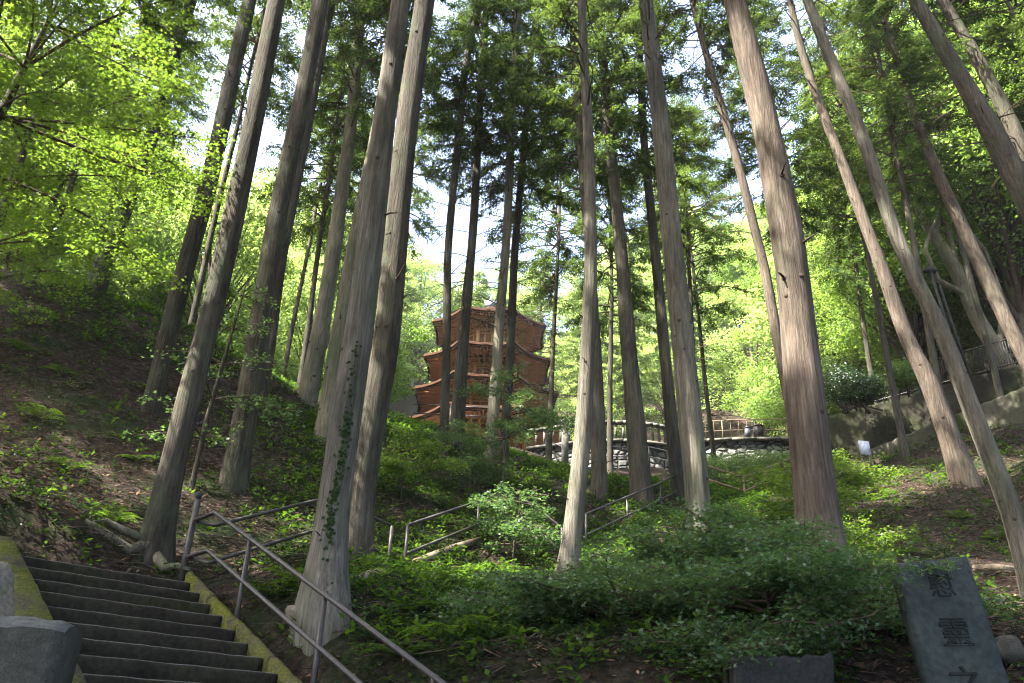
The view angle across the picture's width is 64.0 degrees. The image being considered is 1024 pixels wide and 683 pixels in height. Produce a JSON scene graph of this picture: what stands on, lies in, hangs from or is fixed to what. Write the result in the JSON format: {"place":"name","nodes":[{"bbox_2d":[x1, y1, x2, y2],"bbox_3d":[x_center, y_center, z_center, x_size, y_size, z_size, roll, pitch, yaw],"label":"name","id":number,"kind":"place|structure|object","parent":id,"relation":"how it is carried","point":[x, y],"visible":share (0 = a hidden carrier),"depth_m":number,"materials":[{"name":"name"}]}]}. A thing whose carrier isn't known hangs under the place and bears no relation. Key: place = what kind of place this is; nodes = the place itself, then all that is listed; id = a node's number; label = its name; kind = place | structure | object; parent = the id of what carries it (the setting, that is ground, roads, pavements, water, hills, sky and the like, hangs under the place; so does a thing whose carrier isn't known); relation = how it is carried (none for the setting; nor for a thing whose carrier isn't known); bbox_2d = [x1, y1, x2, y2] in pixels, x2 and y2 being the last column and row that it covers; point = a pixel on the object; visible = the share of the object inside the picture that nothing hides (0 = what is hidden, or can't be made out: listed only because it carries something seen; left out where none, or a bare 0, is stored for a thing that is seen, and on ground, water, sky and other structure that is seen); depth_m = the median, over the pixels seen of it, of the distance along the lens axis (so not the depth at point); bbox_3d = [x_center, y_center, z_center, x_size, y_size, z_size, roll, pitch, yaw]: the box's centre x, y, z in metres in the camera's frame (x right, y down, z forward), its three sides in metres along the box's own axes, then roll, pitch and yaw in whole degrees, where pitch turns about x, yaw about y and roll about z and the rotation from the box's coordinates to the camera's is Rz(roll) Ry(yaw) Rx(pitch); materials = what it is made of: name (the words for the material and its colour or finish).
{"place":"outdoors","nodes":[
{"label":"outdoors","id":0,"kind":"place"},
{"bbox_2d":[1,0,939,337],"label":"sky","id":1,"kind":"structure","parent":0,"point":[462,217],"materials":[{"name":"white"}]},
{"bbox_2d":[0,267,1023,682],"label":"ground","id":2,"kind":"structure","parent":0,"point":[618,670],"depth_m":14.16,"materials":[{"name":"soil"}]},
{"bbox_2d":[0,616,84,682],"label":"stone block","id":3,"kind":"structure","parent":2,"relation":"on","point":[35,650],"depth_m":4.39,"materials":[{"name":"stone"}]},
{"bbox_2d":[0,0,119,153],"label":"cedar tree","id":4,"kind":"object","parent":2,"relation":"on","point":[49,55],"visible":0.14,"depth_m":32.15,"materials":[{"name":"green plant"}]},
{"bbox_2d":[0,37,180,281],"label":"broadleaf tree","id":5,"kind":"object","parent":2,"relation":"on","point":[7,257],"visible":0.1,"depth_m":36.38,"materials":[{"name":"green plant"}]},
{"bbox_2d":[0,72,186,286],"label":"maple tree","id":6,"kind":"object","parent":2,"relation":"on","point":[70,188],"visible":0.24,"depth_m":22.70,"materials":[{"name":"green plant"}]},
{"bbox_2d":[0,16,224,324],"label":"maple tree","id":7,"kind":"object","parent":2,"relation":"on","point":[103,88],"visible":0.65,"depth_m":17.64,"materials":[{"name":"green plant"}]},
{"bbox_2d":[22,0,215,276],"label":"cedar tree","id":8,"kind":"object","parent":2,"relation":"on","point":[156,26],"visible":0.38,"depth_m":26.54,"materials":[{"name":"green plant"}]},
{"bbox_2d":[0,0,269,293],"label":"maple tree","id":9,"kind":"object","parent":2,"relation":"on","point":[15,82],"visible":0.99,"depth_m":12.50,"materials":[{"name":"green plant"}]},
{"bbox_2d":[50,0,226,289],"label":"cedar tree","id":10,"kind":"object","parent":2,"relation":"on","point":[193,114],"visible":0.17,"depth_m":35.50,"materials":[{"name":"green plant"}]},
{"bbox_2d":[88,6,213,198],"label":"cedar tree","id":11,"kind":"object","parent":2,"relation":"on","point":[209,108],"visible":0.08,"depth_m":39.84,"materials":[{"name":"green plant"}]},
{"bbox_2d":[0,536,302,682],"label":"stone stairs","id":12,"kind":"structure","parent":2,"relation":"on","point":[139,628],"depth_m":7.63,"materials":[{"name":"grey stone"}]},
{"bbox_2d":[185,511,446,682],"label":"handrail","id":13,"kind":"object","parent":12,"relation":"on","point":[350,675],"visible":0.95,"depth_m":7.53,"materials":[{"name":"metal"}]},
{"bbox_2d":[48,154,257,339],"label":"broadleaf tree","id":14,"kind":"object","parent":2,"relation":"on","point":[168,257],"visible":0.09,"depth_m":44.23,"materials":[{"name":"green plant"}]},
{"bbox_2d":[90,0,266,295],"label":"cedar tree","id":15,"kind":"object","parent":2,"relation":"on","point":[103,287],"visible":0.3,"depth_m":26.31,"materials":[{"name":"brown plant"}]},
{"bbox_2d":[84,0,285,572],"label":"cedar tree","id":16,"kind":"object","parent":2,"relation":"on","point":[155,542],"visible":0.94,"depth_m":11.66,"materials":[{"name":"brown plant"}]},
{"bbox_2d":[109,181,314,355],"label":"broadleaf tree","id":17,"kind":"object","parent":2,"relation":"on","point":[246,261],"visible":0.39,"depth_m":40.75,"materials":[{"name":"green plant"}]},
{"bbox_2d":[121,281,304,489],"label":"maple sapling","id":18,"kind":"object","parent":2,"relation":"on","point":[203,437],"visible":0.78,"depth_m":14.54,"materials":[{"name":"green plant"}]},
{"bbox_2d":[137,0,300,414],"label":"cedar tree","id":19,"kind":"object","parent":2,"relation":"on","point":[174,309],"visible":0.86,"depth_m":18.83,"materials":[{"name":"brown plant"}]},
{"bbox_2d":[175,0,319,326],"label":"cedar tree","id":20,"kind":"object","parent":2,"relation":"on","point":[257,21],"visible":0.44,"depth_m":32.52,"materials":[{"name":"green plant"}]},
{"bbox_2d":[217,0,327,493],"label":"cedar tree","id":21,"kind":"object","parent":2,"relation":"on","point":[235,472],"visible":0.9,"depth_m":16.17,"materials":[{"name":"brown plant"}]},
{"bbox_2d":[185,499,393,564],"bbox_3d":[-2.967,2.611,11.257,0.700,1.487,3.082,-16,-32,33],"label":"handrail","id":22,"kind":"object","parent":2,"relation":"on","point":[212,561],"visible":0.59,"depth_m":10.81,"materials":[{"name":"metal"}]},
{"bbox_2d":[252,72,363,378],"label":"cedar tree","id":23,"kind":"object","parent":2,"relation":"on","point":[309,245],"visible":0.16,"depth_m":40.34,"materials":[{"name":"green plant"}]},
{"bbox_2d":[261,0,385,407],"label":"cedar tree","id":24,"kind":"object","parent":2,"relation":"on","point":[329,22],"visible":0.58,"depth_m":23.84,"materials":[{"name":"brown plant"}]},
{"bbox_2d":[273,251,378,389],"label":"broadleaf tree","id":25,"kind":"object","parent":2,"relation":"on","point":[303,308],"visible":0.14,"depth_m":46.11,"materials":[{"name":"green plant"}]},
{"bbox_2d":[250,19,415,385],"bbox_3d":[-7.426,-6.336,33.334,6.211,19.137,6.134,13,-29,-21],"label":"cedar tree","id":26,"kind":"object","parent":2,"relation":"on","point":[322,222],"visible":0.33,"depth_m":33.48,"materials":[{"name":"green plant"}]},
{"bbox_2d":[248,0,429,409],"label":"cedar tree","id":27,"kind":"object","parent":2,"relation":"on","point":[310,380],"visible":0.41,"depth_m":27.60,"materials":[{"name":"green plant"}]},
{"bbox_2d":[288,0,409,656],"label":"cedar tree","id":28,"kind":"object","parent":2,"relation":"on","point":[327,565],"visible":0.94,"depth_m":9.43,"materials":[{"name":"grey plant"}]},
{"bbox_2d":[320,297,431,402],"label":"broadleaf tree","id":29,"kind":"object","parent":2,"relation":"on","point":[399,366],"visible":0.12,"depth_m":43.15,"materials":[{"name":"green plant"}]},
{"bbox_2d":[313,0,463,442],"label":"cedar tree","id":30,"kind":"object","parent":2,"relation":"on","point":[381,8],"visible":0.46,"depth_m":22.64,"materials":[{"name":"brown plant"}]},
{"bbox_2d":[348,0,435,565],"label":"cedar tree","id":31,"kind":"object","parent":2,"relation":"on","point":[384,354],"visible":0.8,"depth_m":12.71,"materials":[{"name":"brown plant"}]},
{"bbox_2d":[346,19,471,264],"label":"cedar tree","id":32,"kind":"object","parent":2,"relation":"on","point":[419,160],"visible":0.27,"depth_m":38.78,"materials":[{"name":"green plant"}]},
{"bbox_2d":[389,265,428,408],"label":"tree","id":33,"kind":"object","parent":2,"relation":"on","point":[410,292],"visible":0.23,"depth_m":64.30,"materials":[{"name":"green plant"}]},
{"bbox_2d":[377,422,471,500],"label":"maple sapling","id":34,"kind":"object","parent":2,"relation":"on","point":[394,464],"visible":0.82,"depth_m":17.33,"materials":[{"name":"green plant"}]},
{"bbox_2d":[401,257,461,385],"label":"broadleaf tree","id":35,"kind":"object","parent":2,"relation":"on","point":[416,350],"visible":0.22,"depth_m":91.26,"materials":[{"name":"green plant"}]},
{"bbox_2d":[401,0,533,464],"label":"cedar tree","id":36,"kind":"object","parent":2,"relation":"on","point":[449,112],"visible":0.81,"depth_m":27.95,"materials":[{"name":"green plant"}]},
{"bbox_2d":[398,0,545,449],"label":"cedar tree","id":37,"kind":"object","parent":2,"relation":"on","point":[458,411],"visible":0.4,"depth_m":28.24,"materials":[{"name":"green plant"}]},
{"bbox_2d":[410,296,560,449],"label":"pagoda","id":38,"kind":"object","parent":2,"relation":"on","point":[481,346],"visible":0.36,"depth_m":55.12,"materials":[{"name":"red wood"}]},
{"bbox_2d":[425,362,575,491],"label":"maple sapling","id":39,"kind":"object","parent":2,"relation":"on","point":[539,416],"visible":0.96,"depth_m":20.91,"materials":[{"name":"green plant"}]},
{"bbox_2d":[443,0,574,461],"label":"cedar tree","id":40,"kind":"object","parent":2,"relation":"on","point":[501,307],"visible":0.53,"depth_m":28.09,"materials":[{"name":"green plant"}]},
{"bbox_2d":[415,565,607,633],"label":"maple sapling","id":41,"kind":"object","parent":2,"relation":"on","point":[475,602],"visible":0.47,"depth_m":8.13,"materials":[{"name":"green plant"}]},
{"bbox_2d":[0,276,1023,682],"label":"ground cover","id":42,"kind":"object","parent":2,"relation":"on","point":[556,632],"visible":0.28,"depth_m":13.86,"materials":[{"name":"green plant"}]},
{"bbox_2d":[0,264,1023,682],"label":"fallen twigs","id":43,"kind":"object","parent":2,"relation":"on","point":[134,564],"visible":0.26,"depth_m":12.42,"materials":[{"name":"brown wood"}]},
{"bbox_2d":[466,481,584,565],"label":"maple sapling","id":44,"kind":"object","parent":2,"relation":"on","point":[518,529],"visible":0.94,"depth_m":14.80,"materials":[{"name":"green plant"}]},
{"bbox_2d":[456,1,596,461],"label":"cedar tree","id":45,"kind":"object","parent":2,"relation":"on","point":[518,211],"visible":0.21,"depth_m":29.07,"materials":[{"name":"green plant"}]},
{"bbox_2d":[489,0,599,574],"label":"cedar tree","id":46,"kind":"object","parent":2,"relation":"on","point":[574,512],"visible":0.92,"depth_m":13.27,"materials":[{"name":"brown plant"}]},
{"bbox_2d":[516,248,579,392],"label":"cedar tree","id":47,"kind":"object","parent":2,"relation":"on","point":[532,307],"visible":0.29,"depth_m":66.51,"materials":[{"name":"green plant"}]},
{"bbox_2d":[480,89,631,460],"bbox_3d":[1.981,-3.527,36.551,6.211,20.255,6.134,10,-28,-15],"label":"cedar tree","id":48,"kind":"object","parent":2,"relation":"on","point":[572,209],"visible":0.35,"depth_m":36.70,"materials":[{"name":"green plant"}]},
{"bbox_2d":[501,0,655,501],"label":"cedar tree","id":49,"kind":"object","parent":2,"relation":"on","point":[598,483],"visible":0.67,"depth_m":26.84,"materials":[{"name":"green plant"}]},
{"bbox_2d":[549,271,621,400],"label":"cedar tree","id":50,"kind":"object","parent":2,"relation":"on","point":[575,334],"visible":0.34,"depth_m":62.30,"materials":[{"name":"green plant"}]},
{"bbox_2d":[512,0,677,509],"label":"cedar tree","id":51,"kind":"object","parent":2,"relation":"on","point":[639,466],"visible":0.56,"depth_m":25.95,"materials":[{"name":"green plant"}]},
{"bbox_2d":[526,438,667,469],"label":"rubble wall","id":52,"kind":"structure","parent":2,"relation":"on","point":[620,462],"depth_m":39.53,"materials":[{"name":"stone"}]},
{"bbox_2d":[543,336,657,440],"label":"broadleaf tree","id":53,"kind":"object","parent":2,"relation":"on","point":[571,408],"visible":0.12,"depth_m":69.79,"materials":[{"name":"green plant"}]},
{"bbox_2d":[544,62,666,475],"bbox_3d":[4.351,-3.933,35.720,6.133,22.129,6.215,2,-27,0],"label":"cedar tree","id":54,"kind":"object","parent":2,"relation":"on","point":[635,288],"visible":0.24,"depth_m":35.10,"materials":[{"name":"green plant"}]},
{"bbox_2d":[486,534,769,633],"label":"maple sapling","id":55,"kind":"object","parent":2,"relation":"on","point":[586,590],"visible":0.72,"depth_m":7.75,"materials":[{"name":"plant"}]},
{"bbox_2d":[600,249,662,437],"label":"cedar tree","id":56,"kind":"object","parent":2,"relation":"on","point":[646,317],"visible":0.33,"depth_m":62.96,"materials":[{"name":"green plant"}]},
{"bbox_2d":[567,0,714,563],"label":"cedar tree","id":57,"kind":"object","parent":2,"relation":"on","point":[694,458],"visible":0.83,"depth_m":14.54,"materials":[{"name":"grey plant"}]},
{"bbox_2d":[569,0,726,501],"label":"cedar tree","id":58,"kind":"object","parent":2,"relation":"on","point":[673,440],"visible":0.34,"depth_m":27.47,"materials":[{"name":"brown plant"}]},
{"bbox_2d":[607,326,723,434],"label":"broadleaf tree","id":59,"kind":"object","parent":2,"relation":"on","point":[648,413],"visible":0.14,"depth_m":70.74,"materials":[{"name":"green plant"}]},
{"bbox_2d":[608,91,751,390],"bbox_3d":[7.237,-2.761,33.854,6.134,19.221,6.211,12,-28,-19],"label":"cedar tree","id":60,"kind":"object","parent":2,"relation":"on","point":[685,219],"visible":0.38,"depth_m":34.78,"materials":[{"name":"green plant"}]},
{"bbox_2d":[631,203,755,387],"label":"broadleaf tree","id":61,"kind":"object","parent":2,"relation":"on","point":[647,274],"visible":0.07,"depth_m":82.79,"materials":[{"name":"green plant"}]},
{"bbox_2d":[628,88,759,477],"bbox_3d":[8.858,-3.715,40.095,6.211,23.250,6.134,-20,-34,37],"label":"cedar tree","id":62,"kind":"object","parent":2,"relation":"on","point":[710,289],"visible":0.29,"depth_m":39.13,"materials":[{"name":"green plant"}]},
{"bbox_2d":[603,0,806,416],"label":"cedar tree","id":63,"kind":"object","parent":2,"relation":"on","point":[713,30],"visible":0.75,"depth_m":25.47,"materials":[{"name":"red plant"}]},
{"bbox_2d":[574,497,846,583],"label":"maple sapling","id":64,"kind":"object","parent":2,"relation":"on","point":[643,533],"visible":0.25,"depth_m":8.98,"materials":[{"name":"green plant"}]},
{"bbox_2d":[694,281,774,423],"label":"broadleaf tree","id":65,"kind":"object","parent":2,"relation":"on","point":[718,366],"visible":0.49,"depth_m":65.49,"materials":[{"name":"green plant"}]},
{"bbox_2d":[590,495,879,598],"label":"maple sapling","id":66,"kind":"object","parent":2,"relation":"on","point":[783,534],"visible":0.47,"depth_m":8.25,"materials":[{"name":"green plant"}]},
{"bbox_2d":[699,241,780,401],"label":"broadleaf tree","id":67,"kind":"object","parent":2,"relation":"on","point":[739,271],"visible":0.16,"depth_m":75.90,"materials":[{"name":"green plant"}]},
{"bbox_2d":[705,437,789,481],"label":"rubble wall","id":68,"kind":"structure","parent":2,"relation":"on","point":[738,444],"depth_m":39.82,"materials":[{"name":"stone"}]},
{"bbox_2d":[706,447,791,483],"bbox_3d":[9.767,5.391,33.823,5.877,2.332,1.799,2,-27,0],"label":"moss hedge","id":69,"kind":"object","parent":2,"relation":"on","point":[728,463],"visible":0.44,"depth_m":33.60,"materials":[{"name":"green plant"}]},
{"bbox_2d":[603,595,900,682],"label":"maple sapling","id":70,"kind":"object","parent":2,"relation":"on","point":[749,640],"visible":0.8,"depth_m":6.29,"materials":[{"name":"plant"}]},
{"bbox_2d":[596,529,934,627],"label":"maple sapling","id":71,"kind":"object","parent":2,"relation":"on","point":[752,566],"visible":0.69,"depth_m":6.69,"materials":[{"name":"plant"}]},
{"bbox_2d":[684,0,865,399],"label":"cedar tree","id":72,"kind":"object","parent":2,"relation":"on","point":[734,95],"visible":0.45,"depth_m":30.78,"materials":[{"name":"green plant"}]},
{"bbox_2d":[728,653,833,682],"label":"stone marker","id":73,"kind":"object","parent":2,"relation":"on","point":[806,669],"visible":0.98,"depth_m":5.81,"materials":[{"name":"stone"}]},
{"bbox_2d":[720,0,851,562],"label":"cedar tree","id":74,"kind":"object","parent":2,"relation":"on","point":[815,493],"visible":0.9,"depth_m":10.88,"materials":[{"name":"red plant"}]},
{"bbox_2d":[719,264,864,436],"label":"broadleaf tree","id":75,"kind":"object","parent":2,"relation":"on","point":[769,407],"visible":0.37,"depth_m":48.61,"materials":[{"name":"green plant"}]},
{"bbox_2d":[718,451,872,521],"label":"maple sapling","id":76,"kind":"object","parent":2,"relation":"on","point":[783,484],"visible":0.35,"depth_m":15.86,"materials":[{"name":"green plant"}]},
{"bbox_2d":[736,221,914,416],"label":"broadleaf tree","id":77,"kind":"object","parent":2,"relation":"on","point":[756,332],"visible":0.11,"depth_m":46.52,"materials":[{"name":"green plant"}]},
{"bbox_2d":[761,448,914,502],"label":"maple sapling","id":78,"kind":"object","parent":2,"relation":"on","point":[857,480],"visible":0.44,"depth_m":19.53,"materials":[{"name":"green plant"}]},
{"bbox_2d":[785,41,922,404],"bbox_3d":[14.799,-5.217,36.465,6.134,22.130,6.211,12,-28,-18],"label":"cedar tree","id":79,"kind":"object","parent":2,"relation":"on","point":[830,259],"visible":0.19,"depth_m":35.23,"materials":[{"name":"green plant"}]},
{"bbox_2d":[776,0,932,460],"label":"cedar tree","id":80,"kind":"object","parent":2,"relation":"on","point":[903,444],"visible":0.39,"depth_m":31.50,"materials":[{"name":"green plant"}]},
{"bbox_2d":[779,510,929,575],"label":"maple sapling","id":81,"kind":"object","parent":2,"relation":"on","point":[866,540],"visible":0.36,"depth_m":10.43,"materials":[{"name":"green plant"}]},
{"bbox_2d":[822,360,889,414],"bbox_3d":[12.861,1.751,31.000,2.511,2.173,2.128,-19,-34,36],"label":"shrub","id":82,"kind":"object","parent":2,"relation":"on","point":[856,386],"visible":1,"depth_m":30.68,"materials":[{"name":"green plant"}]},
{"bbox_2d":[756,0,984,487],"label":"cedar tree","id":83,"kind":"object","parent":2,"relation":"on","point":[959,463],"visible":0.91,"depth_m":20.57,"materials":[{"name":"red plant"}]},
{"bbox_2d":[727,551,1023,648],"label":"maple sapling","id":84,"kind":"object","parent":2,"relation":"on","point":[889,597],"visible":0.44,"depth_m":6.83,"materials":[{"name":"green plant"}]},
{"bbox_2d":[760,137,1021,392],"bbox_3d":[17.427,-2.725,37.472,12.320,15.879,9.824,-15,-31,31],"label":"broadleaf tree","id":85,"kind":"object","parent":2,"relation":"on","point":[917,325],"visible":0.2,"depth_m":36.46,"materials":[{"name":"green plant"}]},
{"bbox_2d":[804,0,1003,389],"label":"cedar tree","id":86,"kind":"object","parent":2,"relation":"on","point":[886,88],"visible":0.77,"depth_m":26.86,"materials":[{"name":"green plant"}]},
{"bbox_2d":[806,33,1015,369],"bbox_3d":[17.127,-4.943,33.149,9.096,19.256,6.908,-2,-27,9],"label":"crooked tree","id":87,"kind":"object","parent":2,"relation":"on","point":[960,287],"visible":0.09,"depth_m":32.03,"materials":[{"name":"green plant"}]},
{"bbox_2d":[802,0,1023,597],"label":"cedar tree","id":88,"kind":"object","parent":2,"relation":"on","point":[1010,509],"visible":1,"depth_m":12.65,"materials":[{"name":"grey plant"}]},
{"bbox_2d":[814,0,1023,372],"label":"cedar tree","id":89,"kind":"object","parent":2,"relation":"on","point":[999,305],"visible":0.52,"depth_m":24.27,"materials":[{"name":"red plant"}]},
{"bbox_2d":[815,0,1023,338],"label":"broadleaf tree","id":90,"kind":"object","parent":2,"relation":"on","point":[1012,281],"visible":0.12,"depth_m":33.08,"materials":[{"name":"green plant"}]},
{"bbox_2d":[818,158,1022,384],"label":"broadleaf tree","id":91,"kind":"object","parent":2,"relation":"on","point":[894,354],"visible":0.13,"depth_m":37.52,"materials":[{"name":"green plant"}]},
{"bbox_2d":[828,364,1023,461],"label":"retaining wall","id":92,"kind":"structure","parent":2,"relation":"on","point":[853,427],"depth_m":30.91,"materials":[{"name":"grey concrete"}]},
{"bbox_2d":[860,0,1003,397],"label":"cedar tree","id":93,"kind":"object","parent":2,"relation":"on","point":[989,349],"visible":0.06,"depth_m":31.81,"materials":[{"name":"green plant"}]},
{"bbox_2d":[841,0,1023,197],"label":"cedar tree","id":94,"kind":"object","parent":2,"relation":"on","point":[1002,104],"visible":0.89,"depth_m":23.53,"materials":[{"name":"brown plant"}]},
{"bbox_2d":[852,0,1023,221],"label":"cedar tree","id":95,"kind":"object","parent":2,"relation":"on","point":[1003,153],"visible":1,"depth_m":17.14,"materials":[{"name":"brown plant"}]},
{"bbox_2d":[868,386,1023,457],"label":"wall","id":96,"kind":"structure","parent":2,"relation":"on","point":[1004,409],"depth_m":27.18,"materials":[{"name":"grey concrete"}]},
{"bbox_2d":[890,556,1008,682],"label":"stone monument","id":97,"kind":"object","parent":2,"relation":"on","point":[949,631],"visible":0.98,"depth_m":6.13,"materials":[{"name":"stone"}]},
{"bbox_2d":[915,0,1023,151],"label":"cedar tree","id":98,"kind":"object","parent":2,"relation":"on","point":[996,29],"visible":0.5,"depth_m":24.32,"materials":[{"name":"brown plant"}]},
{"bbox_2d":[928,0,1023,294],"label":"broadleaf tree","id":99,"kind":"object","parent":2,"relation":"on","point":[1004,207],"visible":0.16,"depth_m":32.37,"materials":[{"name":"green plant"}]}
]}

